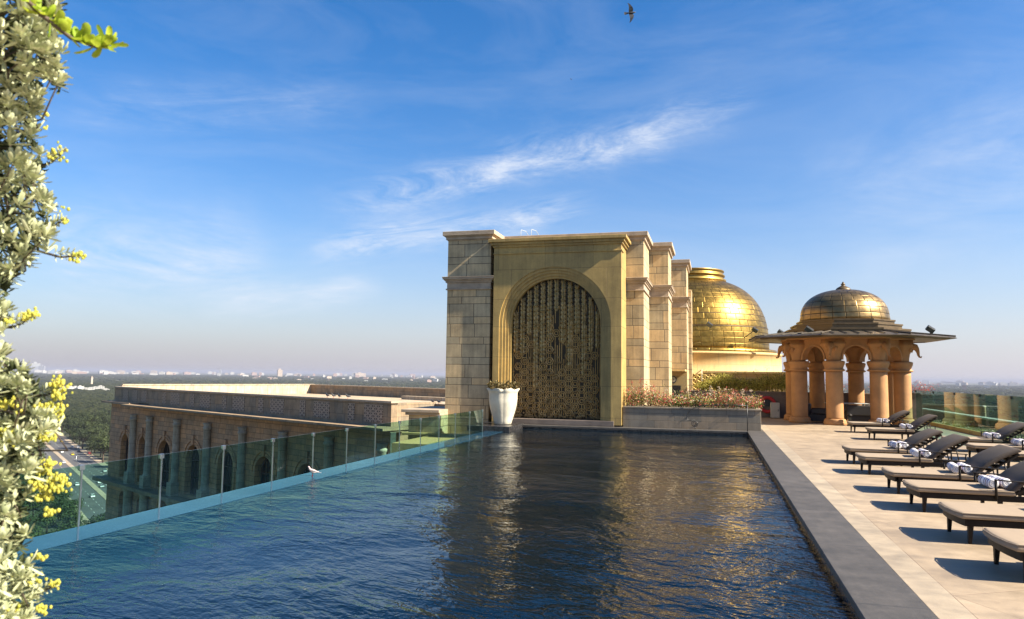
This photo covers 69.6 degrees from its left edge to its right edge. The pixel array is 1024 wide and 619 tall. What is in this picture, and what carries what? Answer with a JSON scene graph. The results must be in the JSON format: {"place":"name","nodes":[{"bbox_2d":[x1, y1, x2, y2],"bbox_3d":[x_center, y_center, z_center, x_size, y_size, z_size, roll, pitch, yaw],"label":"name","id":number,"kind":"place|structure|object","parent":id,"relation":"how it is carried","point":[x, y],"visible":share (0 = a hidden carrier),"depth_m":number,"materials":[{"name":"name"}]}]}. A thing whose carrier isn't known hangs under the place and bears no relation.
{"place":"outdoors","nodes":[
{"label":"outdoors","id":0,"kind":"place"},
{"bbox_2d":[31,362,39,370],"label":"city building","id":1,"kind":"structure","parent":0,"point":[36,365],"depth_m":18701.39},
{"bbox_2d":[38,365,45,369],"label":"city building","id":2,"kind":"structure","parent":0,"point":[41,367],"depth_m":15178.89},
{"bbox_2d":[8,408,107,521],"bbox_3d":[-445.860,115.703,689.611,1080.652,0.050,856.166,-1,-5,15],"label":"road","id":3,"kind":"structure","parent":0,"point":[90,471],"depth_m":426.14,"materials":[{"name":"asphalt"}]},
{"bbox_2d":[8,409,107,524],"bbox_3d":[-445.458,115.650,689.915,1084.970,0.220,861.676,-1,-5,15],"label":"pavement","id":4,"kind":"structure","parent":0,"point":[99,491],"depth_m":467.63,"materials":[{"name":"concrete"}]},
{"bbox_2d":[0,0,128,618],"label":"silver shrub","id":5,"kind":"object","parent":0,"point":[26,26],"visible":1,"depth_m":1.50,"materials":[{"name":"green plant"}]},
{"bbox_2d":[277,369,282,376],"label":"city building","id":6,"kind":"structure","parent":0,"point":[279,372],"depth_m":9063.96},
{"bbox_2d":[354,372,365,376],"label":"city building","id":7,"kind":"structure","parent":0,"point":[361,374],"depth_m":11418.91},
{"bbox_2d":[1,428,855,618],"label":"pool water","id":8,"kind":"structure","parent":0,"point":[525,523],"depth_m":8.03,"materials":[{"name":"liquid"}]},
{"bbox_2d":[0,370,1023,534],"bbox_3d":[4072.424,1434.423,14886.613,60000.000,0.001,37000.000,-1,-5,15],"label":"ground","id":9,"kind":"structure","parent":0,"point":[106,455],"depth_m":11189.28,"materials":[{"name":"plant"}]},
{"bbox_2d":[15,474,28,482],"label":"tree","id":10,"kind":"object","parent":9,"relation":"on","point":[21,476],"visible":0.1,"depth_m":347.36,"materials":[{"name":"green plant"}]},
{"bbox_2d":[9,514,38,525],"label":"tree","id":11,"kind":"object","parent":9,"relation":"on","point":[25,519],"visible":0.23,"depth_m":256.74,"materials":[{"name":"green plant"}]},
{"bbox_2d":[13,521,45,535],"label":"tree","id":12,"kind":"object","parent":9,"relation":"on","point":[39,523],"visible":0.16,"depth_m":249.86,"materials":[{"name":"green plant"}]},
{"bbox_2d":[17,475,48,492],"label":"tree","id":13,"kind":"object","parent":9,"relation":"on","point":[24,482],"visible":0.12,"depth_m":327.56,"materials":[{"name":"green plant"}]},
{"bbox_2d":[21,490,45,512],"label":"tree","id":14,"kind":"object","parent":9,"relation":"on","point":[33,505],"visible":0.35,"depth_m":283.17,"materials":[{"name":"green plant"}]},
{"bbox_2d":[25,524,45,538],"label":"tree","id":15,"kind":"object","parent":9,"relation":"on","point":[34,534],"visible":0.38,"depth_m":239.56,"materials":[{"name":"green plant"}]},
{"bbox_2d":[30,498,46,515],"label":"tree","id":16,"kind":"object","parent":9,"relation":"on","point":[42,503],"visible":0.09,"depth_m":295.22,"materials":[{"name":"green plant"}]},
{"bbox_2d":[32,442,46,455],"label":"tree","id":17,"kind":"object","parent":9,"relation":"on","point":[41,448],"visible":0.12,"depth_m":450.57,"materials":[{"name":"green plant"}]},
{"bbox_2d":[28,507,57,533],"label":"tree","id":18,"kind":"object","parent":9,"relation":"on","point":[43,519],"visible":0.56,"depth_m":266.58,"materials":[{"name":"green plant"}]},
{"bbox_2d":[43,494,76,520],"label":"tree","id":19,"kind":"object","parent":9,"relation":"on","point":[58,498],"visible":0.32,"depth_m":287.18,"materials":[{"name":"green plant"}]},
{"bbox_2d":[48,526,72,533],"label":"tree","id":20,"kind":"object","parent":9,"relation":"on","point":[61,529],"visible":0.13,"depth_m":235.14,"materials":[{"name":"green plant"}]},
{"bbox_2d":[53,489,72,500],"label":"tree","id":21,"kind":"object","parent":9,"relation":"on","point":[67,494],"visible":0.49,"depth_m":310.05,"materials":[{"name":"green plant"}]},
{"bbox_2d":[57,417,69,432],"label":"tree","id":22,"kind":"object","parent":9,"relation":"on","point":[62,425],"visible":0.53,"depth_m":679.47,"materials":[{"name":"green plant"}]},
{"bbox_2d":[55,500,77,520],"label":"tree","id":23,"kind":"object","parent":9,"relation":"on","point":[61,505],"visible":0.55,"depth_m":278.26,"materials":[{"name":"green plant"}]},
{"bbox_2d":[54,509,83,528],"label":"tree","id":24,"kind":"object","parent":9,"relation":"on","point":[67,520],"visible":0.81,"depth_m":262.26,"materials":[{"name":"green plant"}]},
{"bbox_2d":[65,419,76,436],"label":"tree","id":25,"kind":"object","parent":9,"relation":"on","point":[68,421],"visible":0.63,"depth_m":652.62,"materials":[{"name":"green plant"}]},
{"bbox_2d":[66,428,79,441],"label":"tree","id":26,"kind":"object","parent":9,"relation":"on","point":[69,432],"visible":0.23,"depth_m":604.42,"materials":[{"name":"green plant"}]},
{"bbox_2d":[67,498,84,510],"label":"tree","id":27,"kind":"object","parent":9,"relation":"on","point":[77,501],"visible":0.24,"depth_m":300.44,"materials":[{"name":"green plant"}]},
{"bbox_2d":[68,412,87,418],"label":"tree","id":28,"kind":"object","parent":9,"relation":"on","point":[77,415],"visible":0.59,"depth_m":767.14,"materials":[{"name":"green plant"}]},
{"bbox_2d":[70,428,89,443],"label":"tree","id":29,"kind":"object","parent":9,"relation":"on","point":[82,429],"visible":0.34,"depth_m":591.48,"materials":[{"name":"green plant"}]},
{"bbox_2d":[71,422,89,430],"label":"tree","id":30,"kind":"object","parent":9,"relation":"on","point":[82,425],"visible":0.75,"depth_m":629.23,"materials":[{"name":"green plant"}]},
{"bbox_2d":[70,429,90,448],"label":"tree","id":31,"kind":"object","parent":9,"relation":"on","point":[83,436],"visible":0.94,"depth_m":554.78,"materials":[{"name":"green plant"}]},
{"bbox_2d":[76,513,104,525],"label":"tree","id":32,"kind":"object","parent":9,"relation":"on","point":[99,518],"visible":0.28,"depth_m":249.95,"materials":[{"name":"green plant"}]},
{"bbox_2d":[82,415,99,424],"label":"tree","id":33,"kind":"object","parent":9,"relation":"on","point":[95,418],"visible":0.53,"depth_m":702.07,"materials":[{"name":"green plant"}]},
{"bbox_2d":[85,439,96,454],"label":"tree","id":34,"kind":"object","parent":9,"relation":"on","point":[90,444],"visible":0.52,"depth_m":517.80,"materials":[{"name":"green plant"}]},
{"bbox_2d":[89,434,101,452],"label":"tree","id":35,"kind":"object","parent":9,"relation":"on","point":[92,438],"visible":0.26,"depth_m":531.97,"materials":[{"name":"green plant"}]},
{"bbox_2d":[87,426,107,438],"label":"tree","id":36,"kind":"object","parent":9,"relation":"on","point":[96,430],"visible":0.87,"depth_m":545.82,"materials":[{"name":"green plant"}]},
{"bbox_2d":[89,440,106,456],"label":"tree","id":37,"kind":"object","parent":9,"relation":"on","point":[100,452],"visible":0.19,"depth_m":504.71,"materials":[{"name":"green plant"}]},
{"bbox_2d":[93,436,109,461],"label":"tree","id":38,"kind":"object","parent":9,"relation":"on","point":[103,443],"visible":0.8,"depth_m":474.86,"materials":[{"name":"green plant"}]},
{"bbox_2d":[94,415,109,423],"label":"tree","id":39,"kind":"object","parent":9,"relation":"on","point":[104,418],"visible":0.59,"depth_m":719.43,"materials":[{"name":"green plant"}]},
{"bbox_2d":[94,424,109,436],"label":"tree","id":40,"kind":"object","parent":9,"relation":"on","point":[101,427],"visible":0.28,"depth_m":587.37,"materials":[{"name":"green plant"}]},
{"bbox_2d":[392,432,470,452],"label":"hotel block","id":41,"kind":"structure","parent":9,"relation":"on","point":[429,438],"depth_m":24.80,"materials":[{"name":"stone"}]},
{"bbox_2d":[401,406,447,439],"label":"stone pier","id":42,"kind":"structure","parent":41,"relation":"on","point":[430,423],"depth_m":26.73,"materials":[{"name":"stone"}]},
{"bbox_2d":[1,373,1023,421],"bbox_3d":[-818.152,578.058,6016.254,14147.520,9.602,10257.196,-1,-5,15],"label":"woodland","id":43,"kind":"object","parent":9,"relation":"on","point":[1005,407],"visible":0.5,"depth_m":3344.80,"materials":[{"name":"plant"}]},
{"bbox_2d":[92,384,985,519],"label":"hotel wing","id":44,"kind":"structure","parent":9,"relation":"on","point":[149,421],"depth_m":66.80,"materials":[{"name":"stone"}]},
{"bbox_2d":[125,437,127,470],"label":"window","id":45,"kind":"structure","parent":44,"relation":"in","point":[126,457],"depth_m":81.36,"materials":[{"name":"black glass"}]},
{"bbox_2d":[162,443,169,486],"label":"window","id":46,"kind":"structure","parent":44,"relation":"in","point":[165,474],"depth_m":74.51,"materials":[{"name":"black glass"}]},
{"bbox_2d":[190,447,198,494],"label":"window","id":47,"kind":"structure","parent":44,"relation":"in","point":[195,455],"depth_m":70.15,"materials":[{"name":"black glass"}]},
{"bbox_2d":[223,452,232,492],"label":"window","id":48,"kind":"structure","parent":44,"relation":"in","point":[228,465],"depth_m":65.82,"materials":[{"name":"black glass"}]},
{"bbox_2d":[260,458,270,483],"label":"window","id":49,"kind":"structure","parent":44,"relation":"in","point":[265,477],"depth_m":61.46,"materials":[{"name":"black glass"}]},
{"bbox_2d":[304,465,311,473],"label":"window","id":50,"kind":"structure","parent":44,"relation":"in","point":[307,469],"depth_m":57.29,"materials":[{"name":"black glass"}]},
{"bbox_2d":[0,0,1023,382],"label":"sky","id":51,"kind":"structure","parent":0,"point":[248,186],"materials":[{"name":"blue"}]},
{"bbox_2d":[624,3,635,22],"bbox_3d":[4.478,-11.258,27.990,0.445,0.752,0.114,1,-5,0],"label":"flying pigeon","id":52,"kind":"object","parent":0,"point":[630,13],"visible":1,"depth_m":27.97,"materials":[{"name":"grey"}]},
{"bbox_2d":[614,417,1023,618],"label":"terrace","id":53,"kind":"structure","parent":0,"point":[936,566],"depth_m":8.76,"materials":[{"name":"stone"}]},
{"bbox_2d":[488,234,630,426],"bbox_3d":[1.739,0.799,26.970,5.060,6.711,1.680,-1,-5,15],"label":"ornamental portal","id":54,"kind":"object","parent":53,"relation":"on","point":[559,328],"visible":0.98,"depth_m":26.63,"materials":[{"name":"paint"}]},
{"bbox_2d":[442,230,692,433],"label":"portal building","id":55,"kind":"structure","parent":53,"relation":"on","point":[658,322],"depth_m":27.49,"materials":[{"name":"stone"}]},
{"bbox_2d":[672,385,680,398],"bbox_3d":[7.260,4.079,32.885,0.530,1.380,0.070,-1,-5,15],"label":"door","id":56,"kind":"structure","parent":55,"relation":"in","point":[674,387],"depth_m":32.90,"materials":[{"name":"metal"}]},
{"bbox_2d":[623,405,761,430],"bbox_3d":[6.237,3.753,25.644,4.590,0.720,1.340,-1,-5,15],"label":"stone planter","id":57,"kind":"object","parent":53,"relation":"on","point":[712,418],"visible":0.93,"depth_m":25.04,"materials":[{"name":"stone"}]},
{"bbox_2d":[623,380,763,408],"bbox_3d":[6.206,2.927,25.609,4.825,1.063,1.507,-1,-5,15],"label":"flowering hedge","id":58,"kind":"object","parent":57,"relation":"on","point":[690,401],"visible":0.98,"depth_m":25.52,"materials":[{"name":"green plant"}]},
{"bbox_2d":[688,267,785,391],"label":"domed hall","id":59,"kind":"structure","parent":53,"relation":"on","point":[733,314],"depth_m":37.04,"materials":[{"name":"gold"},{"name":"plaster"}]},
{"bbox_2d":[706,321,712,329],"bbox_3d":[9.722,0.799,36.297,0.354,0.408,0.520,-1,-5,15],"label":"floodlight","id":60,"kind":"object","parent":59,"relation":"attached to","point":[709,324],"visible":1,"depth_m":36.09,"materials":[{"name":"black metal"}]},
{"bbox_2d":[694,370,785,391],"bbox_3d":[10.662,3.760,33.844,4.490,2.272,1.025,-1,-5,15],"label":"wall creeper","id":61,"kind":"object","parent":53,"relation":"on","point":[756,383],"depth_m":33.73,"materials":[{"name":"green plant"}]},
{"bbox_2d":[770,402,779,417],"bbox_3d":[11.601,4.442,32.518,0.370,0.660,0.430,-1,-5,15],"label":"service box","id":62,"kind":"object","parent":53,"relation":"on","point":[774,410],"visible":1,"depth_m":32.33,"materials":[{"name":"paint"}]},
{"bbox_2d":[771,404,778,416],"bbox_3d":[11.548,4.424,32.326,0.330,0.580,0.029,-1,-5,15],"label":"door","id":63,"kind":"structure","parent":62,"relation":"in","point":[774,407],"depth_m":32.33,"materials":[{"name":"paint"}]},
{"bbox_2d":[688,390,869,417],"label":"back wall","id":64,"kind":"structure","parent":53,"relation":"on","point":[779,397],"depth_m":32.91,"materials":[{"name":"stone"}]},
{"bbox_2d":[759,396,775,412],"bbox_3d":[11.379,4.236,32.835,0.762,0.763,0.175,-1,-5,15],"label":"ring buoy","id":65,"kind":"object","parent":64,"relation":"attached to","point":[767,399],"visible":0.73,"depth_m":32.81,"materials":[{"name":"red plastic"}]},
{"bbox_2d":[824,402,867,404],"bbox_3d":[13.860,4.258,30.528,1.600,0.770,0.900,-1,-5,15],"label":"dining table","id":66,"kind":"object","parent":53,"relation":"on","point":[855,403],"visible":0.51,"depth_m":30.12,"materials":[{"name":"paint"}]},
{"bbox_2d":[846,413,851,425],"bbox_3d":[12.714,4.144,27.771,0.220,0.480,0.220,-1,-5,15],"label":"standing lantern","id":67,"kind":"object","parent":53,"relation":"on","point":[848,415],"visible":0.67,"depth_m":27.72,"materials":[{"name":"black metal"}]},
{"bbox_2d":[748,282,956,425],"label":"domed pavilion","id":68,"kind":"structure","parent":53,"relation":"on","point":[854,327],"depth_m":28.77,"materials":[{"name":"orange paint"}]},
{"bbox_2d":[744,327,757,337],"bbox_3d":[11.851,1.131,36.568,0.730,0.548,0.250,-2,-6,32],"label":"floodlight","id":69,"kind":"object","parent":68,"relation":"on","point":[754,329],"visible":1,"depth_m":36.42,"materials":[{"name":"black metal"}]},
{"bbox_2d":[804,326,813,331],"bbox_3d":[11.396,0.783,28.289,0.354,0.332,0.208,-1,-5,15],"label":"floodlight","id":70,"kind":"object","parent":68,"relation":"on","point":[808,329],"visible":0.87,"depth_m":28.23,"materials":[{"name":"black metal"}]},
{"bbox_2d":[808,403,825,420],"bbox_3d":[12.391,4.173,29.951,0.730,0.680,0.800,-2,-6,25],"label":"wicker sofa","id":71,"kind":"object","parent":68,"relation":"in","point":[816,414],"visible":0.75,"depth_m":29.59,"materials":[{"name":"wicker"}]},
{"bbox_2d":[925,325,934,333],"bbox_3d":[15.763,0.767,27.772,0.354,0.363,0.208,-1,-5,15],"label":"floodlight","id":72,"kind":"object","parent":68,"relation":"on","point":[930,329],"visible":0.92,"depth_m":27.71,"materials":[{"name":"black metal"}]},
{"bbox_2d":[844,405,870,422],"bbox_3d":[13.909,4.108,29.003,1.500,0.680,0.730,-1,-5,15],"label":"wicker sofa","id":73,"kind":"object","parent":53,"relation":"on","point":[860,413],"visible":0.4,"depth_m":28.75,"materials":[{"name":"wicker"}]},
{"bbox_2d":[808,382,938,397],"bbox_3d":[15.521,3.426,32.638,6.075,0.856,0.667,-1,-5,15],"label":"bare bougainvillea","id":74,"kind":"object","parent":53,"relation":"on","point":[928,389],"visible":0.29,"depth_m":32.01,"materials":[{"name":"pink plant"}]},
{"bbox_2d":[847,410,909,432],"bbox_3d":[12.079,3.694,24.347,1.815,0.754,0.840,-1,-5,16],"label":"sun lounger","id":75,"kind":"object","parent":53,"relation":"on","point":[891,418],"visible":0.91,"depth_m":24.04,"materials":[{"name":"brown wood"}]},
{"bbox_2d":[841,428,943,467],"bbox_3d":[7.890,2.852,15.400,1.815,0.743,0.840,-1,-5,14],"label":"sun lounger","id":76,"kind":"object","parent":53,"relation":"on","point":[917,439],"visible":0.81,"depth_m":15.14,"materials":[{"name":"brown wood"}]},
{"bbox_2d":[888,441,900,448],"bbox_3d":[7.941,2.807,15.286,0.134,0.134,0.438,38,3,12],"label":"rolled towel","id":77,"kind":"object","parent":76,"relation":"on","point":[893,444],"visible":0.98,"depth_m":15.17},
{"bbox_2d":[897,441,907,448],"bbox_3d":[8.100,2.811,15.311,0.134,0.134,0.438,42,4,12],"label":"rolled towel","id":78,"kind":"object","parent":76,"relation":"on","point":[903,446],"visible":0.62,"depth_m":15.11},
{"bbox_2d":[865,414,937,439],"bbox_3d":[11.328,3.430,21.523,1.815,0.761,0.840,-1,-5,15],"label":"sun lounger","id":79,"kind":"object","parent":53,"relation":"on","point":[916,423],"visible":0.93,"depth_m":21.23,"materials":[{"name":"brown wood"}]},
{"bbox_2d":[855,434,969,474],"bbox_3d":[7.423,2.696,13.767,1.815,0.752,0.840,-1,-5,14],"label":"sun lounger","id":80,"kind":"object","parent":53,"relation":"on","point":[936,448],"visible":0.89,"depth_m":13.48,"materials":[{"name":"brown wood"}]},
{"bbox_2d":[909,448,918,456],"bbox_3d":[7.483,2.659,13.703,0.134,0.134,0.438,-11,-9,21],"label":"rolled towel","id":81,"kind":"object","parent":80,"relation":"on","point":[914,452],"visible":0.97,"depth_m":13.52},
{"bbox_2d":[918,448,930,457],"bbox_3d":[7.618,2.656,13.636,0.134,0.134,0.438,-44,-14,7],"label":"rolled towel","id":82,"kind":"object","parent":80,"relation":"on","point":[926,454],"visible":0.69,"depth_m":13.44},
{"bbox_2d":[912,393,922,419],"bbox_3d":[17.082,4.126,31.137,0.460,1.220,0.320,-1,-5,15],"label":"corner post","id":83,"kind":"object","parent":53,"relation":"on","point":[917,410],"visible":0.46,"depth_m":31.02,"materials":[{"name":"glass"}]},
{"bbox_2d":[881,444,1023,496],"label":"sun lounger","id":84,"kind":"object","parent":53,"relation":"on","point":[982,461],"visible":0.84,"depth_m":11.24,"materials":[{"name":"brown wood"}]},
{"bbox_2d":[947,462,958,472],"bbox_3d":[6.839,2.450,11.416,0.134,0.134,0.438,12,0,22],"label":"rolled towel","id":85,"kind":"object","parent":84,"relation":"on","point":[952,467],"visible":0.91,"depth_m":11.24,"materials":[{"name":"fabric"}]},
{"bbox_2d":[956,462,972,473],"bbox_3d":[6.985,2.448,11.400,0.134,0.134,0.438,20,1,18],"label":"rolled towel","id":86,"kind":"object","parent":84,"relation":"on","point":[967,470],"visible":0.68,"depth_m":11.21,"materials":[{"name":"fabric"}]},
{"bbox_2d":[902,461,1023,511],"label":"sun lounger","id":87,"kind":"object","parent":53,"relation":"on","point":[924,490],"visible":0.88,"depth_m":9.75,"materials":[{"name":"fabric"}]},
{"bbox_2d":[978,475,998,488],"bbox_3d":[6.375,2.304,9.877,0.134,0.134,0.438,-33,-13,11],"label":"rolled towel","id":88,"kind":"object","parent":87,"relation":"on","point":[985,480],"visible":0.96,"depth_m":9.75,"materials":[{"name":"fabric"}]},
{"bbox_2d":[988,475,1010,487],"bbox_3d":[6.537,2.311,9.902,0.134,0.134,0.438,-18,-8,7],"label":"rolled towel","id":89,"kind":"object","parent":87,"relation":"on","point":[1003,484],"visible":0.6,"depth_m":9.72,"materials":[{"name":"fabric"}]},
{"bbox_2d":[915,390,1013,440],"bbox_3d":[13.229,2.791,17.279,0.100,1.330,28.630,-1,-5,15],"label":"glass railing","id":90,"kind":"object","parent":53,"relation":"on","point":[968,431],"visible":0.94,"depth_m":25.46,"materials":[{"name":"glass"}]},
{"bbox_2d":[923,408,1023,437],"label":"parapet","id":91,"kind":"structure","parent":53,"relation":"on","point":[982,421],"depth_m":27.73,"materials":[{"name":"stone"}]},
{"bbox_2d":[932,419,1023,437],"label":"flower bed","id":92,"kind":"object","parent":53,"relation":"on","point":[968,426],"visible":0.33,"depth_m":26.53,"materials":[{"name":"green plant"}]},
{"bbox_2d":[938,501,1023,543],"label":"sun lounger","id":93,"kind":"object","parent":53,"relation":"on","point":[970,516],"visible":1,"depth_m":7.96,"materials":[{"name":"fabric"}]},
{"bbox_2d":[941,422,1023,451],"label":"sun lounger","id":94,"kind":"object","parent":53,"relation":"on","point":[1005,432],"visible":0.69,"depth_m":18.00,"materials":[{"name":"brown wood"}]},
{"bbox_2d":[982,432,991,438],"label":"rolled towel","id":95,"kind":"object","parent":94,"relation":"on","point":[987,435],"visible":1,"depth_m":18.13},
{"bbox_2d":[990,432,1000,438],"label":"rolled towel","id":96,"kind":"object","parent":94,"relation":"on","point":[995,435],"visible":0.66,"depth_m":18.07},
{"bbox_2d":[965,437,1023,457],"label":"sun lounger","id":97,"kind":"object","parent":53,"relation":"on","point":[976,447],"visible":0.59,"depth_m":16.32,"materials":[{"name":"fabric"}]},
{"bbox_2d":[1011,438,1021,445],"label":"rolled towel","id":98,"kind":"object","parent":97,"relation":"on","point":[1014,441],"visible":1,"depth_m":16.20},
{"bbox_2d":[982,527,1023,578],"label":"sun lounger","id":99,"kind":"object","parent":53,"relation":"on","point":[1009,542],"visible":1,"depth_m":6.75,"materials":[{"name":"fabric"}]},
{"bbox_2d":[995,451,1023,468],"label":"sun lounger","id":100,"kind":"object","parent":53,"relation":"on","point":[1020,457],"visible":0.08,"depth_m":14.52,"materials":[{"name":"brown wood"}]},
{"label":"pool floor","id":101,"kind":"structure","parent":0,"visible":0},
{"bbox_2d":[523,427,858,618],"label":"pool wall","id":102,"kind":"structure","parent":101,"relation":"on","point":[841,591],"depth_m":24.15,"materials":[{"name":"black stone"}]},
{"bbox_2d":[5,431,499,555],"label":"overflow sill","id":103,"kind":"structure","parent":102,"relation":"attached to","point":[49,540],"depth_m":10.45,"materials":[{"name":"tile"}]},
{"bbox_2d":[52,409,483,526],"bbox_3d":[-3.782,2.832,13.969,0.045,0.978,21.462,-1,-5,15],"label":"glass balustrade","id":104,"kind":"object","parent":103,"relation":"on","point":[81,468],"visible":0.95,"depth_m":11.42,"materials":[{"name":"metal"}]},
{"bbox_2d":[308,466,320,475],"bbox_3d":[-3.587,2.928,13.364,0.264,0.178,0.071,1,-5,0],"label":"pigeon","id":105,"kind":"object","parent":103,"relation":"on","point":[312,471],"visible":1,"depth_m":13.35,"materials":[{"name":"white"}]},
{"bbox_2d":[467,422,524,431],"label":"urn platform","id":106,"kind":"structure","parent":103,"relation":"on","point":[489,426],"depth_m":24.65,"materials":[{"name":"black stone"}]},
{"bbox_2d":[487,388,518,424],"bbox_3d":[-0.311,3.348,25.537,1.188,1.244,1.188,-1,-5,15],"label":"white urn","id":107,"kind":"object","parent":106,"relation":"on","point":[502,404],"visible":0.98,"depth_m":25.16,"materials":[{"name":"ceramic"}]},
{"bbox_2d":[486,380,520,389],"bbox_3d":[-0.304,2.681,25.591,1.274,0.503,1.196,-1,-5,15],"label":"succulent plant","id":108,"kind":"object","parent":107,"relation":"on","point":[503,385],"visible":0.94,"depth_m":25.37,"materials":[{"name":"green plant"}]},
{"bbox_2d":[523,424,938,618],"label":"pool coping","id":109,"kind":"object","parent":102,"relation":"on","point":[872,583],"visible":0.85,"depth_m":7.71,"materials":[{"name":"stone"}]},
{"bbox_2d":[687,404,747,430],"bbox_3d":[6.838,3.593,24.599,1.966,0.870,0.032,-1,-5,15],"label":"pool handrail","id":110,"kind":"object","parent":109,"relation":"on","point":[715,404],"visible":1,"depth_m":24.73,"materials":[{"name":"silver metal"}]}
]}

